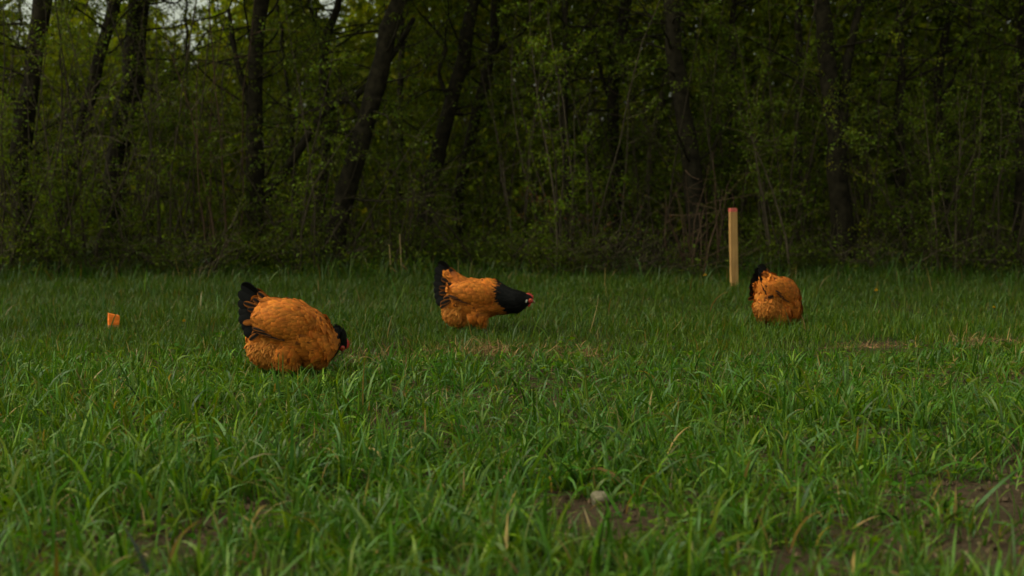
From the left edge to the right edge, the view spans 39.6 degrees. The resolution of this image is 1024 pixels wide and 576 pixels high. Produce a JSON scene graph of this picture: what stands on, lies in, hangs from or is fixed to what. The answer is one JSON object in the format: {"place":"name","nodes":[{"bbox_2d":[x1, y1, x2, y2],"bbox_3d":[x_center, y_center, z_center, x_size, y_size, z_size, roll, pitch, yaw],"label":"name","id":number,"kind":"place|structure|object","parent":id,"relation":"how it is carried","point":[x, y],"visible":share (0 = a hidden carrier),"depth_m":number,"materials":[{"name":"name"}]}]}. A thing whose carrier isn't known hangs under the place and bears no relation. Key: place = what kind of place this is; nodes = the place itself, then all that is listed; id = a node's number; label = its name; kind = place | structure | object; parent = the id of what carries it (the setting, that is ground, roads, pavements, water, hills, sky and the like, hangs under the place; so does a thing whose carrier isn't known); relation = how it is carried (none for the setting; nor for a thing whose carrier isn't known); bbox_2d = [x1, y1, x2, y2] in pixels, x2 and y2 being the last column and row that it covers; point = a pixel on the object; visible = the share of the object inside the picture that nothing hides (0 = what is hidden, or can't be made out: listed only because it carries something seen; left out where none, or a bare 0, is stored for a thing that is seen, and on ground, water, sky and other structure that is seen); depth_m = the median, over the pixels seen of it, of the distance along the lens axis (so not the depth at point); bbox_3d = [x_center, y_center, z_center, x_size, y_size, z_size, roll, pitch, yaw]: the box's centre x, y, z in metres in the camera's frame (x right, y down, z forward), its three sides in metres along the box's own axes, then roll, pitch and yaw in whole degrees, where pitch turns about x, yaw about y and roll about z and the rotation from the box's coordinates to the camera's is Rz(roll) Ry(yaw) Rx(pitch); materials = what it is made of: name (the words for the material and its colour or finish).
{"place":"outdoors","nodes":[
{"label":"outdoors","id":0,"kind":"place"},
{"bbox_2d":[51,2,288,245],"bbox_3d":[-3.414,-1.584,12.904,1.923,2.524,2.408,5,7,41],"label":"understory bush","id":1,"kind":"object","parent":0,"point":[146,162],"visible":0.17,"depth_m":12.71,"materials":[{"name":"green plant"}]},
{"bbox_2d":[112,1,295,252],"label":"tree","id":2,"kind":"object","parent":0,"point":[269,37],"visible":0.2,"depth_m":12.19,"materials":[{"name":"green plant"}]},
{"bbox_2d":[329,21,509,248],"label":"understory bush","id":3,"kind":"object","parent":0,"point":[430,92],"visible":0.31,"depth_m":12.57,"materials":[{"name":"green plant"}]},
{"bbox_2d":[0,0,1013,151],"label":"sky","id":4,"kind":"structure","parent":0,"point":[177,16],"materials":[{"name":"white"}]},
{"bbox_2d":[0,162,1023,575],"bbox_3d":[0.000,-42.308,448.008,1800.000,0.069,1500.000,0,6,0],"label":"ground","id":5,"kind":"structure","parent":0,"point":[594,518],"depth_m":3.69,"materials":[{"name":"green plant"}]},
{"bbox_2d":[0,0,60,272],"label":"leafy sapling","id":6,"kind":"object","parent":5,"relation":"on","point":[3,106],"visible":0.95,"depth_m":9.91,"materials":[{"name":"green plant"}]},
{"bbox_2d":[0,0,77,263],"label":"leafy sapling","id":7,"kind":"object","parent":5,"relation":"on","point":[29,195],"visible":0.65,"depth_m":10.39,"materials":[{"name":"green plant"}]},
{"bbox_2d":[0,3,142,273],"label":"leafy sapling","id":8,"kind":"object","parent":5,"relation":"on","point":[64,225],"visible":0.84,"depth_m":10.06,"materials":[{"name":"green plant"}]},
{"bbox_2d":[0,0,143,265],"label":"woodland tree","id":9,"kind":"object","parent":5,"relation":"on","point":[40,13],"visible":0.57,"depth_m":10.46,"materials":[{"name":"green plant"}]},
{"bbox_2d":[0,189,155,271],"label":"bramble bush","id":10,"kind":"object","parent":5,"relation":"on","point":[42,244],"visible":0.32,"depth_m":10.28,"materials":[{"name":"green plant"}]},
{"bbox_2d":[0,96,162,249],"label":"understory bush","id":11,"kind":"object","parent":5,"relation":"on","point":[50,141],"visible":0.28,"depth_m":10.97,"materials":[{"name":"green plant"}]},
{"bbox_2d":[22,0,151,274],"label":"leafy sapling","id":12,"kind":"object","parent":5,"relation":"on","point":[76,156],"visible":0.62,"depth_m":10.36,"materials":[{"name":"green plant"}]},
{"bbox_2d":[0,0,182,271],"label":"woodland shrub","id":13,"kind":"object","parent":5,"relation":"on","point":[35,186],"visible":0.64,"depth_m":10.19,"materials":[{"name":"green plant"}]},
{"bbox_2d":[0,0,237,262],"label":"woodland tree","id":14,"kind":"object","parent":5,"relation":"on","point":[115,8],"visible":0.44,"depth_m":10.76,"materials":[{"name":"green plant"}]},
{"bbox_2d":[3,0,246,263],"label":"woodland tree","id":15,"kind":"object","parent":5,"relation":"on","point":[111,152],"visible":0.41,"depth_m":11.16,"materials":[{"name":"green plant"}]},
{"bbox_2d":[0,56,265,273],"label":"woodland shrub","id":16,"kind":"object","parent":5,"relation":"on","point":[24,211],"visible":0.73,"depth_m":10.05,"materials":[{"name":"green plant"}]},
{"bbox_2d":[65,0,202,268],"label":"leafy sapling","id":17,"kind":"object","parent":5,"relation":"on","point":[159,142],"visible":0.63,"depth_m":10.33,"materials":[{"name":"green plant"}]},
{"bbox_2d":[0,0,285,271],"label":"woodland shrub","id":18,"kind":"object","parent":5,"relation":"on","point":[139,189],"visible":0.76,"depth_m":10.24,"materials":[{"name":"green plant"}]},
{"bbox_2d":[81,0,217,265],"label":"leafy sapling","id":19,"kind":"object","parent":5,"relation":"on","point":[156,196],"visible":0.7,"depth_m":10.26,"materials":[{"name":"green plant"}]},
{"bbox_2d":[52,10,296,254],"bbox_3d":[-2.894,-1.329,12.072,1.967,2.174,2.091,0,6,0],"label":"understory bush","id":20,"kind":"object","parent":5,"relation":"on","point":[186,119],"visible":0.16,"depth_m":11.86,"materials":[{"name":"green plant"}]},
{"bbox_2d":[111,0,253,239],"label":"slender tree","id":21,"kind":"object","parent":5,"relation":"on","point":[186,46],"visible":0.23,"depth_m":13.98,"materials":[{"name":"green plant"}]},
{"bbox_2d":[120,0,261,261],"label":"leafy sapling","id":22,"kind":"object","parent":5,"relation":"on","point":[214,173],"visible":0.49,"depth_m":10.59,"materials":[{"name":"green plant"}]},
{"bbox_2d":[79,176,307,276],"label":"bramble bush","id":23,"kind":"object","parent":5,"relation":"on","point":[165,255],"visible":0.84,"depth_m":9.96,"materials":[{"name":"green plant"}]},
{"bbox_2d":[52,18,343,252],"bbox_3d":[-2.763,-1.288,12.088,1.468,2.094,2.527,3,7,32],"label":"understory bush","id":24,"kind":"object","parent":5,"relation":"on","point":[175,189],"visible":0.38,"depth_m":11.73,"materials":[{"name":"green plant"}]},
{"bbox_2d":[153,0,307,267],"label":"tree","id":25,"kind":"object","parent":5,"relation":"on","point":[206,191],"visible":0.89,"depth_m":10.15,"materials":[{"name":"green plant"}]},
{"bbox_2d":[147,29,325,252],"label":"understory bush","id":26,"kind":"object","parent":5,"relation":"on","point":[274,198],"visible":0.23,"depth_m":12.30,"materials":[{"name":"green plant"}]},
{"bbox_2d":[108,0,428,264],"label":"woodland tree","id":27,"kind":"object","parent":5,"relation":"on","point":[254,104],"visible":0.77,"depth_m":10.60,"materials":[{"name":"green plant"}]},
{"bbox_2d":[238,282,349,376],"bbox_3d":[-0.845,0.167,5.527,0.428,0.386,0.238,0,6,-4],"label":"hen","id":28,"kind":"object","parent":5,"relation":"on","point":[296,334],"visible":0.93,"depth_m":5.45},
{"bbox_2d":[231,124,361,259],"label":"understory bush","id":29,"kind":"object","parent":5,"relation":"on","point":[276,216],"visible":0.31,"depth_m":11.47,"materials":[{"name":"green plant"}]},
{"bbox_2d":[219,0,376,245],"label":"slender tree","id":30,"kind":"object","parent":5,"relation":"on","point":[362,58],"visible":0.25,"depth_m":12.62,"materials":[{"name":"green plant"}]},
{"bbox_2d":[217,202,397,274],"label":"bramble bush","id":31,"kind":"object","parent":5,"relation":"on","point":[281,261],"visible":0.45,"depth_m":10.24,"materials":[{"name":"green plant"}]},
{"bbox_2d":[208,103,409,256],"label":"understory bush","id":32,"kind":"object","parent":5,"relation":"on","point":[365,168],"visible":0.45,"depth_m":11.23,"materials":[{"name":"green plant"}]},
{"bbox_2d":[244,0,382,271],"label":"leafy sapling","id":33,"kind":"object","parent":5,"relation":"on","point":[310,168],"visible":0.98,"depth_m":10.08,"materials":[{"name":"green plant"}]},
{"bbox_2d":[184,47,455,263],"bbox_3d":[-1.496,-0.924,10.604,1.948,1.651,1.670,-2,6,-17],"label":"woodland shrub","id":34,"kind":"object","parent":5,"relation":"on","point":[225,152],"visible":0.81,"depth_m":10.35,"materials":[{"name":"green plant"}]},
{"bbox_2d":[204,8,448,252],"bbox_3d":[-1.375,-1.375,12.333,1.568,2.216,2.359,3,6,29],"label":"understory bush","id":35,"kind":"object","parent":5,"relation":"on","point":[391,65],"visible":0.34,"depth_m":12.13,"materials":[{"name":"green plant"}]},
{"bbox_2d":[226,0,438,255],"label":"woodland tree","id":36,"kind":"object","parent":5,"relation":"on","point":[335,14],"visible":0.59,"depth_m":12.05,"materials":[{"name":"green plant"}]},
{"bbox_2d":[218,0,484,273],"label":"woodland tree","id":37,"kind":"object","parent":5,"relation":"on","point":[376,83],"visible":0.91,"depth_m":10.36,"materials":[{"name":"brown plant"}]},
{"bbox_2d":[270,45,492,256],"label":"understory bush","id":38,"kind":"object","parent":5,"relation":"on","point":[397,181],"visible":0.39,"depth_m":11.78,"materials":[{"name":"green plant"}]},
{"bbox_2d":[296,124,476,270],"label":"woodland shrub","id":39,"kind":"object","parent":5,"relation":"on","point":[441,193],"visible":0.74,"depth_m":10.23,"materials":[{"name":"green plant"}]},
{"bbox_2d":[310,0,484,237],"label":"slender tree","id":40,"kind":"object","parent":5,"relation":"on","point":[401,81],"visible":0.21,"depth_m":14.23,"materials":[{"name":"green plant"}]},
{"bbox_2d":[355,0,559,251],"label":"woodland tree","id":41,"kind":"object","parent":5,"relation":"on","point":[445,125],"visible":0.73,"depth_m":11.25,"materials":[{"name":"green plant"}]},
{"bbox_2d":[362,48,554,250],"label":"understory bush","id":42,"kind":"object","parent":5,"relation":"on","point":[476,182],"visible":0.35,"depth_m":12.57,"materials":[{"name":"green plant"}]},
{"bbox_2d":[376,0,585,240],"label":"woodland tree","id":43,"kind":"object","parent":5,"relation":"on","point":[490,68],"visible":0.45,"depth_m":12.17,"materials":[{"name":"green plant"}]},
{"bbox_2d":[433,261,534,333],"bbox_3d":[-0.133,0.048,6.883,0.493,0.361,0.237,0,6,2],"label":"hen","id":44,"kind":"object","parent":5,"relation":"on","point":[476,301],"visible":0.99,"depth_m":6.82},
{"bbox_2d":[382,0,613,247],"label":"understory bush","id":45,"kind":"object","parent":5,"relation":"on","point":[506,148],"visible":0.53,"depth_m":11.56,"materials":[{"name":"green plant"}]},
{"bbox_2d":[370,145,636,271],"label":"woodland shrub","id":46,"kind":"object","parent":5,"relation":"on","point":[463,245],"visible":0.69,"depth_m":10.26,"materials":[{"name":"green plant"}]},
{"bbox_2d":[0,0,1018,239],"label":"distant wood","id":47,"kind":"object","parent":5,"relation":"on","point":[749,30],"visible":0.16,"depth_m":14.85,"materials":[{"name":"green plant"}]},
{"bbox_2d":[416,31,606,245],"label":"understory bush","id":48,"kind":"object","parent":5,"relation":"on","point":[518,121],"visible":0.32,"depth_m":12.52,"materials":[{"name":"green plant"}]},
{"bbox_2d":[0,258,1023,362],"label":"lawn grass","id":49,"kind":"structure","parent":5,"relation":"on","point":[340,287],"depth_m":7.61,"materials":[{"name":"green plant"}]},
{"bbox_2d":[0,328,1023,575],"bbox_3d":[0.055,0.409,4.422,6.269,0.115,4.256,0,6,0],"label":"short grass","id":50,"kind":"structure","parent":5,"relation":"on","point":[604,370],"depth_m":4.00,"materials":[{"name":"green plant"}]},
{"bbox_2d":[0,331,1023,575],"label":"weeds","id":51,"kind":"object","parent":5,"relation":"on","point":[642,511],"visible":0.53,"depth_m":4.26,"materials":[{"name":"green plant"}]},
{"bbox_2d":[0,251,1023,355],"bbox_3d":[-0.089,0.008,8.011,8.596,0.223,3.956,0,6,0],"label":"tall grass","id":52,"kind":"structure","parent":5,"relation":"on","point":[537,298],"depth_m":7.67,"materials":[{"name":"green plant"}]},
{"bbox_2d":[0,196,1023,279],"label":"undergrowth","id":53,"kind":"object","parent":5,"relation":"on","point":[468,245],"visible":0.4,"depth_m":10.18,"materials":[{"name":"green plant"}]},
{"bbox_2d":[0,336,1023,575],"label":"soil crumbs","id":54,"kind":"object","parent":5,"relation":"on","point":[927,524],"visible":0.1,"depth_m":3.53,"materials":[{"name":"brown soil"}]},
{"bbox_2d":[420,209,627,272],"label":"bramble bush","id":55,"kind":"object","parent":5,"relation":"on","point":[524,252],"visible":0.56,"depth_m":10.08,"materials":[{"name":"green plant"}]},
{"bbox_2d":[456,0,602,263],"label":"leafy sapling","id":56,"kind":"object","parent":5,"relation":"on","point":[527,175],"visible":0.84,"depth_m":10.60,"materials":[{"name":"green plant"}]},
{"bbox_2d":[497,0,615,274],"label":"leafy sapling","id":57,"kind":"object","parent":5,"relation":"on","point":[558,214],"visible":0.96,"depth_m":9.88,"materials":[{"name":"green plant"}]},
{"bbox_2d":[454,123,671,244],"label":"understory bush","id":58,"kind":"object","parent":5,"relation":"on","point":[513,200],"visible":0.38,"depth_m":12.17,"materials":[{"name":"green plant"}]},
{"bbox_2d":[479,203,664,277],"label":"bramble bush","id":59,"kind":"object","parent":5,"relation":"on","point":[553,263],"visible":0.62,"depth_m":9.85,"materials":[{"name":"green plant"}]},
{"bbox_2d":[437,0,716,256],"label":"woodland tree","id":60,"kind":"object","parent":5,"relation":"on","point":[565,11],"visible":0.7,"depth_m":10.83,"materials":[{"name":"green plant"}]},
{"bbox_2d":[500,75,669,247],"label":"understory bush","id":61,"kind":"object","parent":5,"relation":"on","point":[653,109],"visible":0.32,"depth_m":11.94,"materials":[{"name":"green plant"}]},
{"bbox_2d":[503,181,674,272],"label":"woodland shrub","id":62,"kind":"object","parent":5,"relation":"on","point":[541,200],"visible":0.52,"depth_m":10.21,"materials":[{"name":"green plant"}]},
{"bbox_2d":[529,0,666,272],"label":"leafy sapling","id":63,"kind":"object","parent":5,"relation":"on","point":[582,137],"visible":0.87,"depth_m":10.27,"materials":[{"name":"green plant"}]},
{"bbox_2d":[461,0,739,259],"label":"woodland tree","id":64,"kind":"object","parent":5,"relation":"on","point":[611,97],"visible":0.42,"depth_m":11.42,"materials":[{"name":"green plant"}]},
{"bbox_2d":[476,26,780,263],"bbox_3d":[0.739,-1.075,10.957,1.846,1.883,2.443,-2,6,-24],"label":"understory bush","id":65,"kind":"object","parent":5,"relation":"on","point":[603,129],"visible":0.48,"depth_m":11.13,"materials":[{"name":"green plant"}]},
{"bbox_2d":[575,12,683,264],"bbox_3d":[0.956,-1.120,10.873,0.945,1.986,0.766,0,6,0],"label":"leafy sapling","id":66,"kind":"object","parent":5,"relation":"on","point":[648,160],"visible":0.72,"depth_m":10.87,"materials":[{"name":"green plant"}]},
{"bbox_2d":[532,212,738,276],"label":"bramble bush","id":67,"kind":"object","parent":5,"relation":"on","point":[562,257],"visible":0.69,"depth_m":9.85,"materials":[{"name":"green plant"}]},
{"bbox_2d":[555,0,722,241],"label":"slender tree","id":68,"kind":"object","parent":5,"relation":"on","point":[661,103],"visible":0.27,"depth_m":13.76,"materials":[{"name":"green plant"}]},
{"bbox_2d":[518,0,770,267],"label":"woodland shrub","id":69,"kind":"object","parent":5,"relation":"on","point":[662,223],"visible":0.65,"depth_m":10.71,"materials":[{"name":"green plant"}]},
{"bbox_2d":[529,0,804,274],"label":"woodland tree","id":70,"kind":"object","parent":5,"relation":"on","point":[692,159],"visible":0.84,"depth_m":10.40,"materials":[{"name":"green plant"}]},
{"bbox_2d":[584,2,802,250],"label":"understory bush","id":71,"kind":"object","parent":5,"relation":"on","point":[688,18],"visible":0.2,"depth_m":12.64,"materials":[{"name":"green plant"}]},
{"bbox_2d":[642,151,758,276],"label":"woodland shrub","id":72,"kind":"object","parent":5,"relation":"on","point":[697,240],"visible":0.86,"depth_m":10.00,"materials":[{"name":"green plant"}]},
{"bbox_2d":[610,218,806,276],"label":"bramble bush","id":73,"kind":"object","parent":5,"relation":"on","point":[697,254],"visible":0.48,"depth_m":9.99,"materials":[{"name":"green plant"}]},
{"bbox_2d":[677,15,753,264],"bbox_3d":[1.501,-1.096,10.791,0.670,1.954,1.169,0,6,0],"label":"leafy sapling","id":74,"kind":"object","parent":5,"relation":"on","point":[723,116],"visible":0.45,"depth_m":10.76,"materials":[{"name":"green plant"}]},
{"bbox_2d":[638,0,797,262],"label":"leafy sapling","id":75,"kind":"object","parent":5,"relation":"on","point":[725,181],"visible":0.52,"depth_m":10.61,"materials":[{"name":"green plant"}]},
{"bbox_2d":[620,0,824,239],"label":"woodland tree","id":76,"kind":"object","parent":5,"relation":"on","point":[735,3],"visible":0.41,"depth_m":11.43,"materials":[{"name":"green plant"}]},
{"bbox_2d":[728,208,737,286],"bbox_3d":[1.427,-0.192,9.159,0.070,0.643,0.037,-1,6,-14],"label":"wooden stake","id":77,"kind":"object","parent":5,"relation":"on","point":[733,240],"visible":0.87,"depth_m":9.14,"materials":[{"name":"brown wood"}]},
{"bbox_2d":[657,15,825,252],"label":"understory bush","id":78,"kind":"object","parent":5,"relation":"on","point":[786,136],"visible":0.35,"depth_m":11.39,"materials":[{"name":"green plant"}]},
{"bbox_2d":[622,27,885,261],"bbox_3d":[1.690,-1.006,10.669,1.386,1.803,1.787,-5,7,-41],"label":"woodland shrub","id":79,"kind":"object","parent":5,"relation":"on","point":[759,211],"visible":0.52,"depth_m":10.61,"materials":[{"name":"green plant"}]},
{"bbox_2d":[654,35,866,255],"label":"understory bush","id":80,"kind":"object","parent":5,"relation":"on","point":[745,199],"visible":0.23,"depth_m":11.67,"materials":[{"name":"green plant"}]},
{"bbox_2d":[719,46,827,273],"bbox_3d":[1.790,-0.842,9.876,0.704,1.623,0.726,4,7,36],"label":"leafy sapling","id":81,"kind":"object","parent":5,"relation":"on","point":[760,162],"visible":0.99,"depth_m":9.88,"materials":[{"name":"green plant"}]},
{"bbox_2d":[748,264,802,326],"bbox_3d":[1.335,0.060,7.095,0.350,0.326,0.205,12,-11,-42],"label":"hen","id":82,"kind":"object","parent":5,"relation":"on","point":[771,293],"visible":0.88,"depth_m":6.99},
{"bbox_2d":[699,0,867,262],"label":"woodland shrub","id":83,"kind":"object","parent":5,"relation":"on","point":[792,172],"visible":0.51,"depth_m":10.79,"materials":[{"name":"green plant"}]},
{"bbox_2d":[727,0,870,243],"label":"slender tree","id":84,"kind":"object","parent":5,"relation":"on","point":[798,27],"visible":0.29,"depth_m":13.59,"materials":[{"name":"brown plant"}]},
{"bbox_2d":[702,216,910,274],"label":"bramble bush","id":85,"kind":"object","parent":5,"relation":"on","point":[805,257],"visible":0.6,"depth_m":10.10,"materials":[{"name":"green plant"}]},
{"bbox_2d":[681,0,944,268],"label":"woodland tree","id":86,"kind":"object","parent":5,"relation":"on","point":[839,191],"visible":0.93,"depth_m":10.28,"materials":[{"name":"brown plant"}]},
{"bbox_2d":[768,139,947,253],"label":"understory bush","id":87,"kind":"object","parent":5,"relation":"on","point":[823,198],"visible":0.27,"depth_m":11.49,"materials":[{"name":"green plant"}]},
{"bbox_2d":[782,0,940,259],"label":"leafy sapling","id":88,"kind":"object","parent":5,"relation":"on","point":[867,175],"visible":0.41,"depth_m":10.69,"materials":[{"name":"green plant"}]},
{"bbox_2d":[784,30,950,259],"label":"woodland shrub","id":89,"kind":"object","parent":5,"relation":"on","point":[857,214],"visible":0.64,"depth_m":10.31,"materials":[{"name":"green plant"}]},
{"bbox_2d":[772,0,1010,256],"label":"understory bush","id":90,"kind":"object","parent":5,"relation":"on","point":[882,68],"visible":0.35,"depth_m":11.42,"materials":[{"name":"green plant"}]},
{"bbox_2d":[807,109,1011,271],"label":"woodland shrub","id":91,"kind":"object","parent":5,"relation":"on","point":[879,212],"visible":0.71,"depth_m":10.13,"materials":[{"name":"green plant"}]},
{"bbox_2d":[797,0,1023,260],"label":"woodland tree","id":92,"kind":"object","parent":5,"relation":"on","point":[901,68],"visible":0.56,"depth_m":10.64,"materials":[{"name":"green plant"}]},
{"bbox_2d":[805,2,1019,257],"bbox_3d":[3.421,-1.298,11.527,1.729,2.219,1.910,3,7,32],"label":"understory bush","id":93,"kind":"object","parent":5,"relation":"on","point":[994,83],"visible":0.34,"depth_m":11.69,"materials":[{"name":"green plant"}]},
{"bbox_2d":[836,216,1023,278],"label":"bramble bush","id":94,"kind":"object","parent":5,"relation":"on","point":[960,262],"visible":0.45,"depth_m":10.02,"materials":[{"name":"green plant"}]},
{"bbox_2d":[844,0,1023,260],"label":"woodland tree","id":95,"kind":"object","parent":5,"relation":"on","point":[947,26],"visible":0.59,"depth_m":11.08,"materials":[{"name":"green plant"}]},
{"bbox_2d":[857,52,1023,268],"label":"woodland shrub","id":96,"kind":"object","parent":5,"relation":"on","point":[977,163],"visible":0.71,"depth_m":10.28,"materials":[{"name":"green plant"}]},
{"bbox_2d":[898,30,1003,272],"bbox_3d":[3.136,-0.960,10.050,0.658,1.826,1.456,3,6,27],"label":"leafy sapling","id":97,"kind":"object","parent":5,"relation":"on","point":[938,162],"visible":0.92,"depth_m":9.93,"materials":[{"name":"green plant"}]},
{"bbox_2d":[886,2,1016,258],"bbox_3d":[3.534,-1.379,10.857,1.092,2.504,0.836,-2,6,-21],"label":"leafy sapling","id":98,"kind":"object","parent":5,"relation":"on","point":[974,108],"visible":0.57,"depth_m":10.89,"materials":[{"name":"green plant"}]},
{"bbox_2d":[906,1,1017,252],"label":"understory bush","id":99,"kind":"object","parent":5,"relation":"on","point":[990,197],"visible":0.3,"depth_m":12.15,"materials":[{"name":"green plant"}]},
{"bbox_2d":[902,50,1023,270],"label":"woodland shrub","id":100,"kind":"object","parent":5,"relation":"on","point":[1009,176],"visible":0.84,"depth_m":10.00,"materials":[{"name":"green plant"}]},
{"bbox_2d":[910,0,1023,262],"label":"woodland tree","id":101,"kind":"object","parent":5,"relation":"on","point":[1019,186],"visible":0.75,"depth_m":10.56,"materials":[{"name":"green plant"}]},
{"bbox_2d":[0,235,1023,285],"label":"rough grass","id":102,"kind":"structure","parent":0,"point":[345,267],"depth_m":9.87,"materials":[{"name":"green plant"}]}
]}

